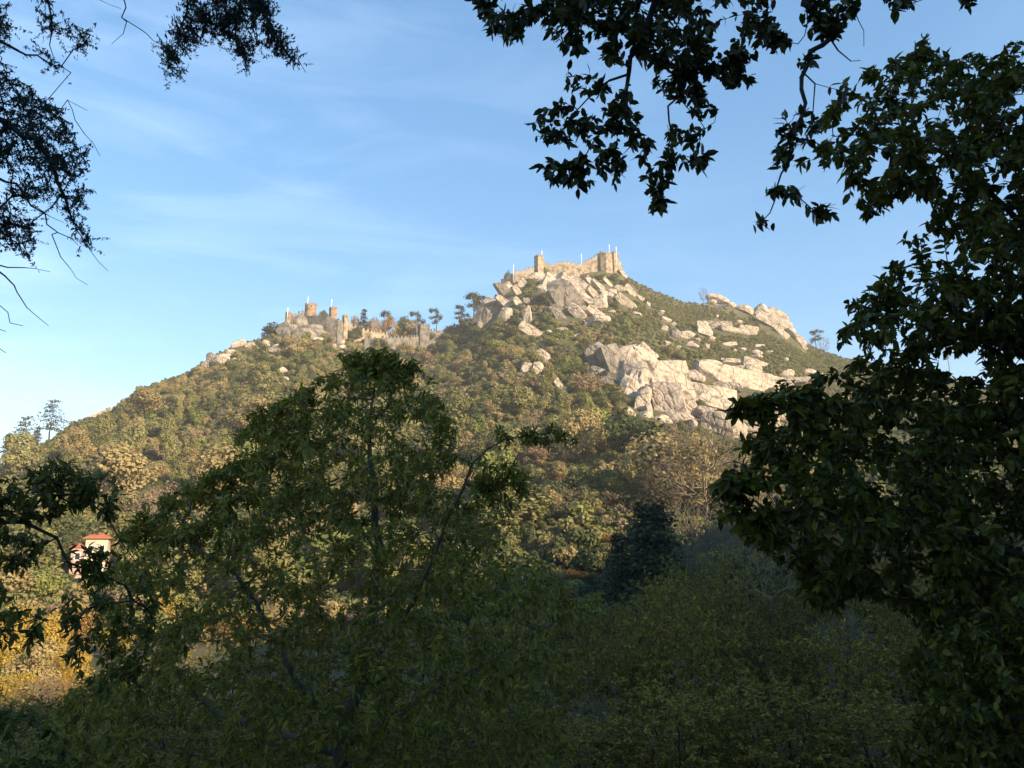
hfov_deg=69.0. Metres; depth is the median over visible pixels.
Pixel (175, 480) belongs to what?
olive tree
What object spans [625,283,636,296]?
boulder
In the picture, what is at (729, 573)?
understorey tree
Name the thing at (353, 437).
olive tree
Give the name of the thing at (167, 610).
golden tree
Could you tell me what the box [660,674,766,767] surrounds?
understorey tree
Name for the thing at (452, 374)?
olive tree
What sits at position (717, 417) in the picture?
boulder
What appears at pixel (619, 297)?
boulder
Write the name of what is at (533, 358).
olive tree
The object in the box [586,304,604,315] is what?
boulder
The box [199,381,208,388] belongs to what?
autumn tree
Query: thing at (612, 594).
conifer tree
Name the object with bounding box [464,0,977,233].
oak tree
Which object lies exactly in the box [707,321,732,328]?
boulder
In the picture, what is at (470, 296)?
pine tree
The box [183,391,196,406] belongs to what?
olive tree
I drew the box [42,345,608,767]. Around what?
chestnut tree
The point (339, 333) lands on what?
curtain wall
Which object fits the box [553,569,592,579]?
golden tree
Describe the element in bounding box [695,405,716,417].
boulder
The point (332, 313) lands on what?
square tower
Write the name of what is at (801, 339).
boulder
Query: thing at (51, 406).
pine tree
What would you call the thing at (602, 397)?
olive tree
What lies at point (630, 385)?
boulder
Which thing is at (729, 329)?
boulder
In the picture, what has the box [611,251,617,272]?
square turret
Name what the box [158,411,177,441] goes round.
column tree
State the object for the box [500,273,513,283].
curtain wall
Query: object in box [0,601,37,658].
golden tree
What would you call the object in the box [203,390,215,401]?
olive tree
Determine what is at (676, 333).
boulder
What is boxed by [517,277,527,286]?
boulder
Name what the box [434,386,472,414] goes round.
olive tree
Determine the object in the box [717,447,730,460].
olive tree
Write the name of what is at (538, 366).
boulder
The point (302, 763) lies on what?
understorey tree
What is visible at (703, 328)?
boulder
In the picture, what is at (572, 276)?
boulder
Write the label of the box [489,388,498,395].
olive tree
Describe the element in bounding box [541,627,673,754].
understorey tree
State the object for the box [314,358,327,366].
autumn tree
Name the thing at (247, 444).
broadleaf tree
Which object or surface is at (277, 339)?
autumn tree
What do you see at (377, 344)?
column tree
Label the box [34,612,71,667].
golden tree
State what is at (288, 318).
square tower
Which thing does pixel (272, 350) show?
boulder
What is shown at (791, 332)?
boulder
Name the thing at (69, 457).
column tree
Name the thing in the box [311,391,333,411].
autumn tree
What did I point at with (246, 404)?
autumn tree
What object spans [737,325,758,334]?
boulder
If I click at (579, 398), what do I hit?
olive tree
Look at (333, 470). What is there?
olive tree
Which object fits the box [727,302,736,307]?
boulder
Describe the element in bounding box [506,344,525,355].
autumn tree
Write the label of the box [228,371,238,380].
evergreen tree
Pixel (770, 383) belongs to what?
boulder
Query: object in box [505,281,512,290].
boulder
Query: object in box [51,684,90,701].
golden tree
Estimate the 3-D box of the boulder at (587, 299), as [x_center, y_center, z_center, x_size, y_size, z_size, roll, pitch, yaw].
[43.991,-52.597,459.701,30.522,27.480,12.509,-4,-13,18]
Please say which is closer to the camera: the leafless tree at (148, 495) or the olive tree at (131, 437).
the leafless tree at (148, 495)
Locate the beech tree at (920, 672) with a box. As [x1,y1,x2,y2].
[884,580,1023,767]
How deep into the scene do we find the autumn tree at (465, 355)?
391.63 m
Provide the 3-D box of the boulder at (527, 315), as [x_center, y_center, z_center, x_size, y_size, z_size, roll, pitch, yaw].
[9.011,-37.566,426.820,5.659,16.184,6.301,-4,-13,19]
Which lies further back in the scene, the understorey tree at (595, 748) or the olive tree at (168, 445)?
the olive tree at (168, 445)
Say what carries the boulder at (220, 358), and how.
on the hillside ground
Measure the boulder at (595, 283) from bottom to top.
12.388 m
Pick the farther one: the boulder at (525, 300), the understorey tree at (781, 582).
the boulder at (525, 300)
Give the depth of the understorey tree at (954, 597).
68.77 m
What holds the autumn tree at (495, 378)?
on the hillside ground
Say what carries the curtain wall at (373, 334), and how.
on the hillside ground
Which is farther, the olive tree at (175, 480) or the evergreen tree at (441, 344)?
the evergreen tree at (441, 344)
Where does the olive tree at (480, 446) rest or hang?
on the hillside ground
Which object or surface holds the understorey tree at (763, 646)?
on the hillside ground
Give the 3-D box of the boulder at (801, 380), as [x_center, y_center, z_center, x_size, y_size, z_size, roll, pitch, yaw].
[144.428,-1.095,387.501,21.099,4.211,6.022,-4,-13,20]
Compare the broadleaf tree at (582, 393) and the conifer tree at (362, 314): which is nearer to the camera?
the broadleaf tree at (582, 393)
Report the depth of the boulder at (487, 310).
466.93 m
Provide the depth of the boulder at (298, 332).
431.46 m
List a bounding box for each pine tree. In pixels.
[1,416,40,452]
[28,399,68,438]
[379,309,394,331]
[408,311,425,327]
[428,307,442,330]
[454,304,469,319]
[463,292,483,316]
[808,329,822,348]
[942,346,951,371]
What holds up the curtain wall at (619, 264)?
on the hillside ground
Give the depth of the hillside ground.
137.69 m
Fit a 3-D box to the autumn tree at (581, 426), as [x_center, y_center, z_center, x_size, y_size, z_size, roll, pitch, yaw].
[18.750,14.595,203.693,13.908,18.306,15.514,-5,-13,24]
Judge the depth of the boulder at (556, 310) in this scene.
425.09 m
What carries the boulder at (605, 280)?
on the hillside ground
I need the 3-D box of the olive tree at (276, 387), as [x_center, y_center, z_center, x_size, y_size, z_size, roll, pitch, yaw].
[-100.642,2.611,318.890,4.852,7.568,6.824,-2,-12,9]
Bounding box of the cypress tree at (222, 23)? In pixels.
[0,0,309,352]
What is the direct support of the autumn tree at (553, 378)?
on the hillside ground
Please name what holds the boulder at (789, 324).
on the hillside ground
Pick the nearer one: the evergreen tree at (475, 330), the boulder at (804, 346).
the evergreen tree at (475, 330)
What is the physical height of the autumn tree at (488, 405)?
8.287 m
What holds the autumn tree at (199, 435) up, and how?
on the hillside ground
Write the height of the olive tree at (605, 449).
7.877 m
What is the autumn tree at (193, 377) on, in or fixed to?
on the hillside ground
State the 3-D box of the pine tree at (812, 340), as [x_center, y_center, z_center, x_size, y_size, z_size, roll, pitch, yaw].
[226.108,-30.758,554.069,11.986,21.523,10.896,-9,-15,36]
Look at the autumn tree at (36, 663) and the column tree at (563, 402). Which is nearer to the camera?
the autumn tree at (36, 663)
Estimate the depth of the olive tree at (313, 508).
161.11 m
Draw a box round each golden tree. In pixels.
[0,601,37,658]
[0,624,27,674]
[0,670,47,703]
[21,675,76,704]
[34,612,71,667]
[46,602,101,661]
[46,646,97,685]
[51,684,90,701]
[95,624,136,649]
[158,594,188,618]
[216,610,266,636]
[380,316,399,337]
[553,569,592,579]
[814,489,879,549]
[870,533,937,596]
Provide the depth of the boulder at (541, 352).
344.53 m
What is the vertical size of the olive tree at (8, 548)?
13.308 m
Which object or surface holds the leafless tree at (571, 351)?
on the hillside ground
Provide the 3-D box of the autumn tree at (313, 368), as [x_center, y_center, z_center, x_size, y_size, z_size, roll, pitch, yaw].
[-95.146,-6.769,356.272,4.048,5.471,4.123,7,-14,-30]
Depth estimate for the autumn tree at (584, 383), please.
276.08 m
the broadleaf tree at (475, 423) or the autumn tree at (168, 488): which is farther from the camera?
the broadleaf tree at (475, 423)
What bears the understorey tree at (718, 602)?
on the hillside ground
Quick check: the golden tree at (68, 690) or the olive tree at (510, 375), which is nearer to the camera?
the golden tree at (68, 690)
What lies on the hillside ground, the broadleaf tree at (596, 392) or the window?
the broadleaf tree at (596, 392)
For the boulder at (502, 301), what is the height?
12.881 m
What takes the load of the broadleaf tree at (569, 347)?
on the hillside ground
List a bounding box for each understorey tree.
[0,689,60,738]
[0,713,158,767]
[0,720,68,767]
[16,688,102,740]
[79,658,219,738]
[162,638,315,735]
[187,697,357,767]
[245,617,388,729]
[300,683,469,767]
[344,607,483,743]
[430,613,552,737]
[487,698,668,767]
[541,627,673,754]
[570,593,672,690]
[576,663,771,767]
[597,594,685,708]
[611,590,764,765]
[615,565,729,686]
[629,554,722,645]
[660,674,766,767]
[674,655,877,767]
[676,599,837,759]
[680,571,775,679]
[689,542,785,636]
[696,622,793,724]
[738,580,857,684]
[752,558,855,660]
[764,614,911,749]
[780,686,952,767]
[792,575,898,690]
[843,614,970,753]
[856,554,954,673]
[861,675,1006,767]
[885,595,994,702]
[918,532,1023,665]
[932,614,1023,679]
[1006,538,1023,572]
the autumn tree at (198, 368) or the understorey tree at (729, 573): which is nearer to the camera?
the understorey tree at (729, 573)
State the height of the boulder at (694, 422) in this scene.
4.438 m
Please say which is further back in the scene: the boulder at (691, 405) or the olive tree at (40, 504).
the boulder at (691, 405)
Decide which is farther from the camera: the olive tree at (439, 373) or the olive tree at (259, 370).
the olive tree at (439, 373)
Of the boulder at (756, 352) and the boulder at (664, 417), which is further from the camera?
the boulder at (756, 352)
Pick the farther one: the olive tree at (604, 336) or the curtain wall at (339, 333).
the curtain wall at (339, 333)
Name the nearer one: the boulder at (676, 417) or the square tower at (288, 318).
the boulder at (676, 417)
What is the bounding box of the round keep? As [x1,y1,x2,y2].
[598,251,612,272]
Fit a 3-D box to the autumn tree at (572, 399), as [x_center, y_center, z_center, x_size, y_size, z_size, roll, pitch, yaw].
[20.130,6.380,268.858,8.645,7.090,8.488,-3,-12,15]
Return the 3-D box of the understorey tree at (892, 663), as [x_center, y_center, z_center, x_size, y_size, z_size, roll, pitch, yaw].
[24.137,17.625,42.684,9.758,8.445,9.599,-7,-14,28]
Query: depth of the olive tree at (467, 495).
157.03 m
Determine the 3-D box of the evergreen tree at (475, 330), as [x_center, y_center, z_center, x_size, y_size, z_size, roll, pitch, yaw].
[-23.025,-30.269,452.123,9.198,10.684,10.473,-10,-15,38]
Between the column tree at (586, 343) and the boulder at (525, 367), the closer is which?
the boulder at (525, 367)
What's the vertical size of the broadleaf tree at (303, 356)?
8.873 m
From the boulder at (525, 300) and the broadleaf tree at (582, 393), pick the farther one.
the boulder at (525, 300)
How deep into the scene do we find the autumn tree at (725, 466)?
195.56 m
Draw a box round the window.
[74,552,80,559]
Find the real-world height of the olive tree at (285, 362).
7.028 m
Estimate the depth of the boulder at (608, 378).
291.71 m
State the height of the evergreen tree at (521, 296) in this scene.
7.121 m
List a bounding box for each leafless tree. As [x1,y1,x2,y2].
[8,676,71,709]
[131,486,159,518]
[516,406,545,433]
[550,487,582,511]
[554,342,575,357]
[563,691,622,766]
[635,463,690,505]
[647,420,750,520]
[654,500,727,576]
[682,519,760,592]
[698,287,707,303]
[707,472,814,569]
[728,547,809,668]
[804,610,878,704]
[818,336,830,351]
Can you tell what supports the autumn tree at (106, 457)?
on the hillside ground
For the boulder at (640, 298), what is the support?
on the hillside ground
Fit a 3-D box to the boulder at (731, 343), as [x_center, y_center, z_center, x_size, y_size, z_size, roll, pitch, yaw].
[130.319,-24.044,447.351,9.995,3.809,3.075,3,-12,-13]
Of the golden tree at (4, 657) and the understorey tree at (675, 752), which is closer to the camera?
the understorey tree at (675, 752)
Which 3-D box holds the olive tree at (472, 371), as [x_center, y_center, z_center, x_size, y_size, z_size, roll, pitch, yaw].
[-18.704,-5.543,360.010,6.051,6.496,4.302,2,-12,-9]
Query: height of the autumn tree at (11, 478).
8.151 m
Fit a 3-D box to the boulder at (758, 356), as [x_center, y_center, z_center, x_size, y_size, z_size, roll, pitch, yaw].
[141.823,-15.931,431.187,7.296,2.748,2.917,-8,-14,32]
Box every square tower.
[285,312,291,322]
[329,306,337,318]
[417,323,429,346]
[534,254,543,273]
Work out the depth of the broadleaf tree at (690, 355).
396.55 m
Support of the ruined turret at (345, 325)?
on the hillside ground
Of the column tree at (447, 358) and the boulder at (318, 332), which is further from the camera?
the boulder at (318, 332)
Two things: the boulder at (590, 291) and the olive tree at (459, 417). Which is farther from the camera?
the boulder at (590, 291)
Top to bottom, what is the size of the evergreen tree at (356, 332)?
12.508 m
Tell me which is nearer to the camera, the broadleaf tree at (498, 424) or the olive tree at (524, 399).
the broadleaf tree at (498, 424)
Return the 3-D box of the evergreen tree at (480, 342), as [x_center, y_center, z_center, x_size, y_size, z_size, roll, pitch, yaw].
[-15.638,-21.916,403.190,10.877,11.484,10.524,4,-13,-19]
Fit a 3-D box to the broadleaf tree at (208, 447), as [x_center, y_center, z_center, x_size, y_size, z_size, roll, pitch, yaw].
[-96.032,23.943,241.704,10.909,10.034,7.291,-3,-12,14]
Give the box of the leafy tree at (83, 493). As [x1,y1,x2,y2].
[0,453,164,767]
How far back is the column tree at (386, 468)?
174.83 m
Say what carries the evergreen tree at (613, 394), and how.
on the hillside ground
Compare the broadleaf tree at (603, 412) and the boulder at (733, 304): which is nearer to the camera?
the broadleaf tree at (603, 412)
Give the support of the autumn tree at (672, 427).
on the hillside ground
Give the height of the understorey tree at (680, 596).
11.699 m
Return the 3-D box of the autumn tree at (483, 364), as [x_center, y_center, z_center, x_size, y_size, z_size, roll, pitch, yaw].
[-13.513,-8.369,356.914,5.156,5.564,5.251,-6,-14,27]
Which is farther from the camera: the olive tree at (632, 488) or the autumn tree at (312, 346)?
the autumn tree at (312, 346)
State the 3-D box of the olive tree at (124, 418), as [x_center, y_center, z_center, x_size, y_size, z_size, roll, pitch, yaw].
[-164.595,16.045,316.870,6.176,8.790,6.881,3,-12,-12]
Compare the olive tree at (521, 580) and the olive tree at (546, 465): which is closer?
the olive tree at (521, 580)
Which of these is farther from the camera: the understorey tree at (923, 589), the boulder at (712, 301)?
the boulder at (712, 301)
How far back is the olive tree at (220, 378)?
349.56 m
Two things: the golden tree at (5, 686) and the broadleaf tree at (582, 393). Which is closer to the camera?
the golden tree at (5, 686)
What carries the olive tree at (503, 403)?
on the hillside ground
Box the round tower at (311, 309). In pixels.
[304,302,316,315]
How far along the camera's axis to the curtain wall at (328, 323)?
445.47 m
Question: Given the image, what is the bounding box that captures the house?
[69,532,113,578]
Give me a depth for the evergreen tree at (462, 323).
491.44 m
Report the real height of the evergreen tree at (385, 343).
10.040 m
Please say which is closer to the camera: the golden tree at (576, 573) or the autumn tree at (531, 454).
the golden tree at (576, 573)
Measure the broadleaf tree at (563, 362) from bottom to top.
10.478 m
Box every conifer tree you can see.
[0,436,8,470]
[33,427,42,451]
[357,309,368,330]
[588,499,707,624]
[596,532,636,603]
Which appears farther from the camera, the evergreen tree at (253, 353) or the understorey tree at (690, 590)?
the evergreen tree at (253, 353)
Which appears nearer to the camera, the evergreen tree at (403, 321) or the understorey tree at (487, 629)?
the understorey tree at (487, 629)
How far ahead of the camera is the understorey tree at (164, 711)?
46.34 m
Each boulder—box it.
[91,409,106,416]
[199,360,210,367]
[206,352,215,363]
[212,353,229,363]
[225,349,235,356]
[230,339,246,347]
[245,342,254,347]
[262,340,274,345]
[265,347,278,353]
[275,321,288,334]
[279,367,287,372]
[282,323,296,333]
[282,331,291,338]
[290,316,307,327]
[291,327,316,337]
[302,324,322,329]
[312,328,329,337]
[313,337,323,339]
[337,344,346,348]
[472,297,501,324]
[477,319,483,328]
[493,282,509,295]
[495,295,513,307]
[498,307,512,320]
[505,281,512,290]
[510,284,521,294]
[512,296,522,306]
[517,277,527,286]
[518,321,542,335]
[520,362,531,374]
[522,297,530,304]
[523,305,531,321]
[524,272,544,280]
[529,361,543,375]
[535,284,546,293]
[536,348,549,356]
[541,272,555,287]
[543,355,549,361]
[546,303,566,318]
[547,278,586,312]
[554,378,566,390]
[556,272,571,279]
[565,279,592,304]
[568,303,586,318]
[569,276,588,293]
[570,273,579,278]
[582,342,603,365]
[583,275,591,283]
[585,285,597,297]
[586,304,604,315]
[589,366,607,376]
[590,278,605,289]
[590,312,610,324]
[593,293,607,308]
[595,343,625,372]
[598,289,613,297]
[599,373,613,383]
[602,276,612,285]
[608,289,616,294]
[612,285,626,291]
[613,292,636,308]
[616,360,695,401]
[618,268,626,277]
[619,345,656,360]
[620,376,639,401]
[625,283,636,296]
[627,406,635,415]
[633,311,641,316]
[634,385,652,409]
[636,295,644,301]
[636,341,658,358]
[638,411,653,418]
[644,402,652,414]
[648,383,658,395]
[649,381,687,413]
[654,414,671,423]
[661,316,671,321]
[666,412,694,422]
[670,328,680,338]
[680,331,695,338]
[683,389,697,416]
[685,341,698,348]
[688,419,697,426]
[689,370,705,382]
[692,382,736,399]
[693,360,785,390]
[695,321,712,336]
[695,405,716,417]
[699,394,731,412]
[700,409,747,437]
[705,294,729,304]
[707,299,716,303]
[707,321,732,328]
[713,382,742,391]
[719,325,744,332]
[721,358,742,364]
[722,342,737,345]
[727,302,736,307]
[727,403,780,430]
[735,305,753,314]
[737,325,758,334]
[742,356,767,366]
[744,363,762,372]
[747,426,758,436]
[751,350,762,353]
[752,354,763,357]
[753,303,770,314]
[755,311,785,329]
[766,380,776,386]
[768,307,789,320]
[773,325,789,338]
[775,411,787,423]
[782,319,792,327]
[782,369,794,376]
[784,327,797,340]
[785,376,810,384]
[797,334,806,344]
[800,343,807,349]
[805,368,816,373]
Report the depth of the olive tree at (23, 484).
240.12 m
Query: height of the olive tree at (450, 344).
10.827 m
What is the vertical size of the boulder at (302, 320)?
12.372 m
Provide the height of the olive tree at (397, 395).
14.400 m
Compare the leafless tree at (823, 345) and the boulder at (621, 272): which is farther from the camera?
the leafless tree at (823, 345)
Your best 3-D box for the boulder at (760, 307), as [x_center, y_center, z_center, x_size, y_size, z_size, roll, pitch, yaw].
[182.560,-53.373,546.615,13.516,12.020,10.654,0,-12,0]
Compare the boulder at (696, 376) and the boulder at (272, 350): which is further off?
the boulder at (272, 350)
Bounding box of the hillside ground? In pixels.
[0,271,1023,767]
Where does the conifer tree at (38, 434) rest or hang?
on the hillside ground
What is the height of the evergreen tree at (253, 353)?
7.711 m
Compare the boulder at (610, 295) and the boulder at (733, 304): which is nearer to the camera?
the boulder at (610, 295)
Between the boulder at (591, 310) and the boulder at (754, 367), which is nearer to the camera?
the boulder at (754, 367)
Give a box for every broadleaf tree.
[18,567,69,600]
[189,409,206,424]
[204,442,227,463]
[224,359,242,370]
[226,434,265,462]
[239,395,258,405]
[260,343,269,353]
[263,353,269,360]
[277,350,283,356]
[284,522,374,591]
[292,352,313,365]
[301,333,311,341]
[458,498,525,528]
[467,413,486,434]
[469,447,519,502]
[488,339,506,351]
[493,422,509,429]
[539,311,553,321]
[544,413,572,436]
[549,319,560,327]
[555,355,577,373]
[562,341,577,354]
[570,355,581,363]
[572,463,591,484]
[574,391,592,402]
[580,395,594,411]
[587,406,618,435]
[591,389,602,399]
[600,476,630,502]
[685,352,693,360]
[704,479,739,511]
[707,33,1023,767]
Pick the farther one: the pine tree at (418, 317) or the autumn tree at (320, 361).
the pine tree at (418, 317)
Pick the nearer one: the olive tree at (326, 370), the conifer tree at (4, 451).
the conifer tree at (4, 451)
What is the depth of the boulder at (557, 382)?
287.46 m
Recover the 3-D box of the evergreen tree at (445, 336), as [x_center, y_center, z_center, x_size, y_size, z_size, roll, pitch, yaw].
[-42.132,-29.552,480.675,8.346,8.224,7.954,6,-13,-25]
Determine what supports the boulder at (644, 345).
on the hillside ground
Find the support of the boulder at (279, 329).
on the hillside ground
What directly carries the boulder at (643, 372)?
on the hillside ground
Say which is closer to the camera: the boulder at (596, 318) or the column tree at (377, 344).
the boulder at (596, 318)
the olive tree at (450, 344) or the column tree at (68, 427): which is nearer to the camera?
the column tree at (68, 427)
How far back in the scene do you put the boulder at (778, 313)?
546.02 m
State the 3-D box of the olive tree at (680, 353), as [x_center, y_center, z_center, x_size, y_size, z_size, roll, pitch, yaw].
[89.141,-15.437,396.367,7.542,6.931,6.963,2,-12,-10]
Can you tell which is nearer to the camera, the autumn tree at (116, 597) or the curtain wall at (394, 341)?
the autumn tree at (116, 597)
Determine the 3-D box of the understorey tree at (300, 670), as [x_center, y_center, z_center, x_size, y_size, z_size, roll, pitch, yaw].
[-11.992,18.879,47.516,9.051,8.210,9.715,-5,-13,21]
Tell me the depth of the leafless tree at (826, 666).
55.01 m
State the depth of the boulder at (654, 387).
269.54 m
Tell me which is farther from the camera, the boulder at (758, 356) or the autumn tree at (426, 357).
the boulder at (758, 356)
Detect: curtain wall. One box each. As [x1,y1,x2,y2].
[291,310,304,320]
[304,315,336,342]
[336,318,343,343]
[347,320,388,345]
[364,334,418,350]
[429,323,467,343]
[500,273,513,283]
[514,267,534,282]
[544,254,598,275]
[618,259,621,272]
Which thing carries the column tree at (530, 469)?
on the hillside ground
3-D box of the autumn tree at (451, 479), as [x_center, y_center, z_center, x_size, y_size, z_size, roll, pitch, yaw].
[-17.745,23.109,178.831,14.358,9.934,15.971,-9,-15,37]
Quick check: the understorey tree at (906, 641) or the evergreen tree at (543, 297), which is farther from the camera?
the evergreen tree at (543, 297)
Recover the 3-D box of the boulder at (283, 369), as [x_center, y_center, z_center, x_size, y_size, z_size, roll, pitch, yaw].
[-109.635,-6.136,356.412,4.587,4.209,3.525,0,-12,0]
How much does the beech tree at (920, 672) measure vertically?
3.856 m
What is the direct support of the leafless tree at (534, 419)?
on the hillside ground
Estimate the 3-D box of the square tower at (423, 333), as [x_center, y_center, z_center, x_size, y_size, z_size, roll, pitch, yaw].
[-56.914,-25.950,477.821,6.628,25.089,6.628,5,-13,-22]
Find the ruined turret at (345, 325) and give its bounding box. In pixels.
[342,315,348,340]
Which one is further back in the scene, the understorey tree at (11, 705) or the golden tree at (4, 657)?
the golden tree at (4, 657)
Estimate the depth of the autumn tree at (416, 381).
360.66 m
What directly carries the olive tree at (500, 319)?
on the hillside ground
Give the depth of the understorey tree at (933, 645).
43.31 m
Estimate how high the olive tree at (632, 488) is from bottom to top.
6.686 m
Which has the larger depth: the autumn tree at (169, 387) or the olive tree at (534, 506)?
the autumn tree at (169, 387)
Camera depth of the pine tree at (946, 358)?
579.58 m
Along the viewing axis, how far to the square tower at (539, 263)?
514.29 m
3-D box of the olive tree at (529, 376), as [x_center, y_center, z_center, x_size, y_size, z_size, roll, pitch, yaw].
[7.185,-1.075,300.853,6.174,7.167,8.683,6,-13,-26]
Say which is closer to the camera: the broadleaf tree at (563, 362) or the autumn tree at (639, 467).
the autumn tree at (639, 467)
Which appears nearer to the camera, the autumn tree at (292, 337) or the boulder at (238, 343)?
the autumn tree at (292, 337)
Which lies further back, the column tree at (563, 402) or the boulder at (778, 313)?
the boulder at (778, 313)
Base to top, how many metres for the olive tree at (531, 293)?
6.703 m
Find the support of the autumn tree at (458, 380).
on the hillside ground
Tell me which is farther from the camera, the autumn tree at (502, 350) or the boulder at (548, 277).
the boulder at (548, 277)
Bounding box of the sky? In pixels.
[0,0,1023,465]
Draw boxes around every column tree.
[61,448,80,476]
[64,420,73,433]
[91,408,117,439]
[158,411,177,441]
[172,395,184,418]
[252,468,279,498]
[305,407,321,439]
[367,449,395,496]
[369,339,381,351]
[444,353,451,364]
[520,463,534,476]
[540,362,554,394]
[554,383,571,416]
[580,337,594,349]
[677,418,687,431]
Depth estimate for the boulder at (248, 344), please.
427.26 m
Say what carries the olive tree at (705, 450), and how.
on the hillside ground
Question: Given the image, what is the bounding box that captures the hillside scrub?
[0,273,1023,641]
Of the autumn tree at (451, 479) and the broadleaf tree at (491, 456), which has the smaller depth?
the broadleaf tree at (491, 456)
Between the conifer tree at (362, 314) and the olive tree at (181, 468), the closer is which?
the olive tree at (181, 468)
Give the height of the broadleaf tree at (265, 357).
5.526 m
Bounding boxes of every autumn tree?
[0,562,36,593]
[0,639,64,686]
[0,699,37,734]
[1,475,26,485]
[14,701,63,731]
[60,425,92,454]
[75,441,158,497]
[109,590,148,608]
[114,490,155,516]
[121,387,164,412]
[123,416,147,436]
[138,480,188,516]
[148,461,173,481]
[154,383,166,394]
[162,383,181,393]
[174,447,204,465]
[175,374,187,384]
[182,427,203,441]
[188,375,198,380]
[189,442,258,492]
[192,366,204,374]
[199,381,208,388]
[202,387,212,395]
[227,394,274,427]
[245,603,302,634]
[274,336,281,343]
[281,337,309,354]
[282,335,296,345]
[309,341,321,349]
[309,364,316,371]
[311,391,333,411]
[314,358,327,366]
[315,371,326,383]
[324,352,334,361]
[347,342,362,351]
[350,315,361,327]
[366,317,382,333]
[395,341,416,355]
[402,319,419,336]
[411,374,425,387]
[412,462,464,490]
[415,350,437,365]
[448,376,466,386]
[450,359,467,370]
[456,349,473,362]
[459,465,477,481]
[479,360,487,368]
[481,399,497,413]
[490,374,500,383]
[494,346,508,355]
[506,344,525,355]
[520,445,549,464]
[521,378,534,385]
[525,346,535,351]
[537,374,558,382]
[539,460,568,481]
[555,404,607,460]
[558,392,576,404]
[573,371,604,392]
[578,326,586,331]
[615,429,720,508]
[660,422,676,435]
[697,453,731,468]
[728,454,770,480]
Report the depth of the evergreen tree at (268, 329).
443.67 m
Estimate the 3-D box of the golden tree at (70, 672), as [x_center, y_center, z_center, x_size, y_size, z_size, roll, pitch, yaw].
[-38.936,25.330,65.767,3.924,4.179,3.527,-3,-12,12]
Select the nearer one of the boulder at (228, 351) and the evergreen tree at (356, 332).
the boulder at (228, 351)
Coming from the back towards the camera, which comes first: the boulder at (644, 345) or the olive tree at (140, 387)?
the boulder at (644, 345)
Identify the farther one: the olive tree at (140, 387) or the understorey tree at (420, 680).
the olive tree at (140, 387)
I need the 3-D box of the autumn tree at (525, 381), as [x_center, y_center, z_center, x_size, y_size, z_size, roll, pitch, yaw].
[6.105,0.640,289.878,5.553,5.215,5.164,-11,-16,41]
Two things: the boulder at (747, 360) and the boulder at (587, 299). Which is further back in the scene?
the boulder at (587, 299)
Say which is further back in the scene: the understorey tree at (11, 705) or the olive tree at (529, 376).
the olive tree at (529, 376)
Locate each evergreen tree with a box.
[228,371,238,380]
[247,349,259,358]
[261,322,278,335]
[318,310,328,315]
[347,326,363,339]
[372,338,388,346]
[396,315,412,336]
[432,339,447,352]
[432,533,513,618]
[440,333,451,339]
[443,323,464,336]
[449,334,462,346]
[458,316,474,330]
[465,325,480,337]
[473,333,492,350]
[503,324,520,339]
[507,317,521,327]
[517,293,524,299]
[535,292,547,302]
[567,361,586,374]
[600,407,674,462]
[601,389,623,402]
[602,383,613,390]
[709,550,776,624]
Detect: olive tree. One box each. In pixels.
[0,431,48,474]
[0,479,19,507]
[0,524,60,582]
[14,484,49,507]
[18,479,31,489]
[49,447,57,455]
[51,491,68,516]
[80,508,135,559]
[113,544,208,597]
[114,422,145,465]
[117,411,130,427]
[122,603,166,638]
[134,385,142,396]
[158,430,180,460]
[165,477,179,491]
[170,460,188,479]
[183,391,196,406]
[189,435,199,450]
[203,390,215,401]
[215,422,231,435]
[217,373,227,381]
[227,534,308,600]
[247,362,279,384]
[270,381,281,392]
[276,357,288,367]
[296,375,306,383]
[298,365,305,372]
[301,475,334,511]
[313,346,323,357]
[313,383,325,400]
[318,414,386,455]
[319,366,332,375]
[319,460,347,479]
[321,332,333,340]
[331,468,360,498]
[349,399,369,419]
[350,344,362,354]
[360,393,423,446]
[362,523,437,597]
[381,386,402,399]
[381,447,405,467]
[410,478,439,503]
[414,345,424,354]
[419,366,428,379]
[422,404,468,456]
[427,365,445,381]
[430,489,470,513]
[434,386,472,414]
[445,339,457,351]
[447,372,456,377]
[465,422,526,462]
[468,367,477,374]
[471,490,555,525]
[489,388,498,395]
[491,317,502,325]
[499,398,509,409]
[499,563,583,619]
[503,370,514,380]
[507,385,539,413]
[519,349,544,363]
[525,374,533,380]
[527,290,535,296]
[535,462,577,467]
[553,366,561,379]
[578,395,597,411]
[593,392,610,407]
[596,434,624,455]
[599,333,610,340]
[609,392,629,404]
[610,403,627,417]
[627,480,646,499]
[663,343,674,355]
[673,349,686,359]
[696,400,706,405]
[696,446,711,454]
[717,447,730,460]
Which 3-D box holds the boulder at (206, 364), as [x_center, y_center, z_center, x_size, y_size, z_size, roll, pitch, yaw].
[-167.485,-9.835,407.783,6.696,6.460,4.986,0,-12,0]
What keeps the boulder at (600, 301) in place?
on the hillside ground
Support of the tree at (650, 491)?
on the hillside ground
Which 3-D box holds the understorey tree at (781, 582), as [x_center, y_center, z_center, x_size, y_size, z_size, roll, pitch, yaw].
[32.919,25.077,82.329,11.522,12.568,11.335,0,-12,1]
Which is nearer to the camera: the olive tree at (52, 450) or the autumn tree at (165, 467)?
the autumn tree at (165, 467)

